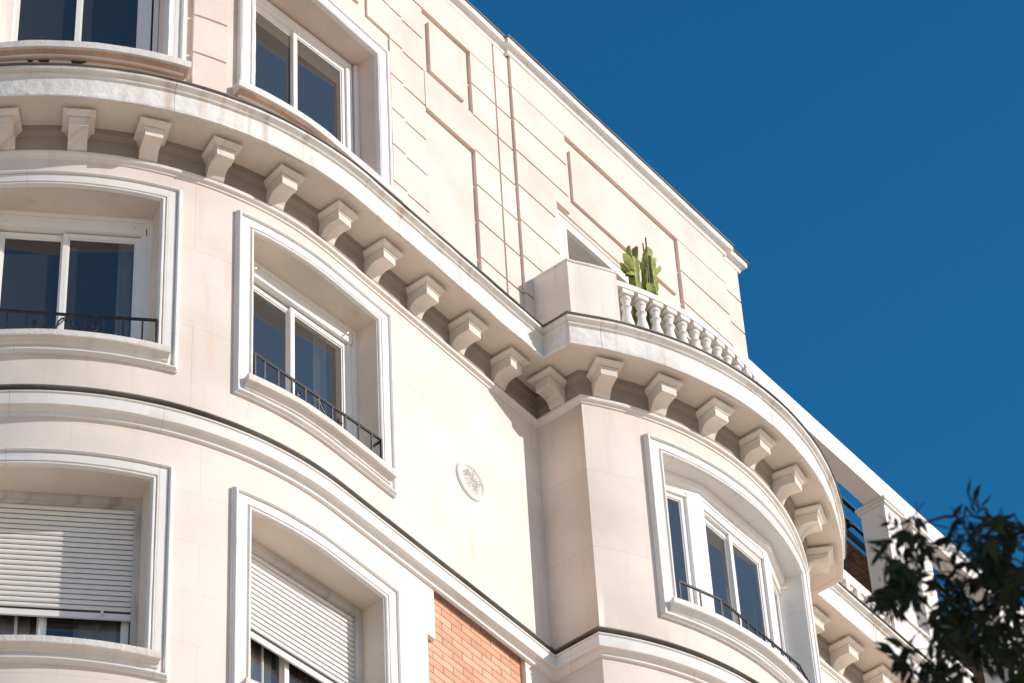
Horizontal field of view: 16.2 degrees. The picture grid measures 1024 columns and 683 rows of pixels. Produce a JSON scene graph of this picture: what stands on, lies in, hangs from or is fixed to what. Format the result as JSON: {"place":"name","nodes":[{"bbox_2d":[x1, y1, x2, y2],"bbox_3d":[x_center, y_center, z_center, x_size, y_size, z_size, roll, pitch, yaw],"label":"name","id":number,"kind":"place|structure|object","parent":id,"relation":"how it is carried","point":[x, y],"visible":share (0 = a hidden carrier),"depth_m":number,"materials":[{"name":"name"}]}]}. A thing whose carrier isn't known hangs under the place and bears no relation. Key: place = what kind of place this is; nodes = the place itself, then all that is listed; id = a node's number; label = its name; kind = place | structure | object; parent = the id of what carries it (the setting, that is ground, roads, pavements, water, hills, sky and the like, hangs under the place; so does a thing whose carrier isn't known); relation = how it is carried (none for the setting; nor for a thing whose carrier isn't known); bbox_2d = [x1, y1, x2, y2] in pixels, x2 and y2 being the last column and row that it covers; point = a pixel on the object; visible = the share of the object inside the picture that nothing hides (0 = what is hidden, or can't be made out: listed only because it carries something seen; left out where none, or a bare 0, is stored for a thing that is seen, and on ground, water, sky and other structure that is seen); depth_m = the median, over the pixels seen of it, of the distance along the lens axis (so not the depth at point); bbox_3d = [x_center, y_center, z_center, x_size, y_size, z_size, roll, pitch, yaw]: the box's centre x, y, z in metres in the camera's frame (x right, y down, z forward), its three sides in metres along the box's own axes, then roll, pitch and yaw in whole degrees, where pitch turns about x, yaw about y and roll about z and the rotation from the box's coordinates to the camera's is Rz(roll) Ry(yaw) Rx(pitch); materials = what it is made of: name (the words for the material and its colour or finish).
{"place":"outdoors","nodes":[
{"label":"outdoors","id":0,"kind":"place"},
{"bbox_2d":[0,0,972,682],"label":"apartment building","id":1,"kind":"structure","parent":0,"point":[330,352],"depth_m":34.28,"materials":[{"name":"paint"}]},
{"bbox_2d":[0,447,173,681],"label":"window","id":2,"kind":"structure","parent":1,"relation":"in","point":[86,536],"depth_m":30.38,"materials":[{"name":"paint"}]},
{"bbox_2d":[0,169,182,373],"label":"window","id":3,"kind":"structure","parent":1,"relation":"in","point":[104,288],"depth_m":33.18,"materials":[{"name":"paint"}]},
{"bbox_2d":[0,0,191,79],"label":"window","id":4,"kind":"structure","parent":1,"relation":"in","point":[148,35],"depth_m":35.24,"materials":[{"name":"paint"}]},
{"bbox_2d":[233,210,396,497],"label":"window","id":5,"kind":"structure","parent":1,"relation":"in","point":[285,368],"depth_m":33.90,"materials":[{"name":"paint"}]},
{"bbox_2d":[228,486,402,682],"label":"window","id":6,"kind":"structure","parent":1,"relation":"in","point":[303,608],"depth_m":31.42,"materials":[{"name":"paint"}]},
{"bbox_2d":[233,0,402,201],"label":"window","id":7,"kind":"structure","parent":1,"relation":"in","point":[271,75],"depth_m":36.95,"materials":[{"name":"paint"}]},
{"bbox_2d":[557,209,701,348],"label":"balcony door","id":8,"kind":"structure","parent":1,"relation":"in","point":[575,245],"depth_m":39.34,"materials":[{"name":"paint"}]},
{"bbox_2d":[620,237,663,332],"bbox_3d":[1.438,-0.353,37.804,0.480,2.288,0.753,-8,-45,4],"label":"cactus","id":9,"kind":"object","parent":1,"relation":"on","point":[631,269],"visible":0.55,"depth_m":38.11,"materials":[{"name":"green plant"}]},
{"bbox_2d":[643,433,822,682],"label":"window","id":10,"kind":"structure","parent":1,"relation":"in","point":[729,571],"depth_m":36.24,"materials":[{"name":"paint"}]},
{"bbox_2d":[748,359,1023,682],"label":"pergola","id":11,"kind":"object","parent":1,"relation":"on","point":[871,491],"visible":0.39,"depth_m":42.75,"materials":[{"name":"paint"}]},
{"bbox_2d":[841,496,967,624],"bbox_3d":[3.985,3.649,44.921,2.800,0.580,8.400,-31,-51,25],"label":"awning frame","id":12,"kind":"object","parent":1,"relation":"attached to","point":[851,536],"visible":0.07,"depth_m":43.43,"materials":[{"name":"metal"}]},
{"bbox_2d":[844,540,984,682],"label":"reed mat","id":13,"kind":"object","parent":1,"relation":"on","point":[855,561],"visible":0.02,"depth_m":43.60,"materials":[{"name":"brown wicker"}]},
{"bbox_2d":[468,0,1023,672],"label":"sky","id":14,"kind":"structure","parent":0,"point":[864,159],"materials":[{"name":"blue"}]},
{"bbox_2d":[863,479,1023,682],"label":"tree","id":15,"kind":"object","parent":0,"point":[1000,578],"visible":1,"depth_m":10.33,"materials":[{"name":"green plant"}]}
]}

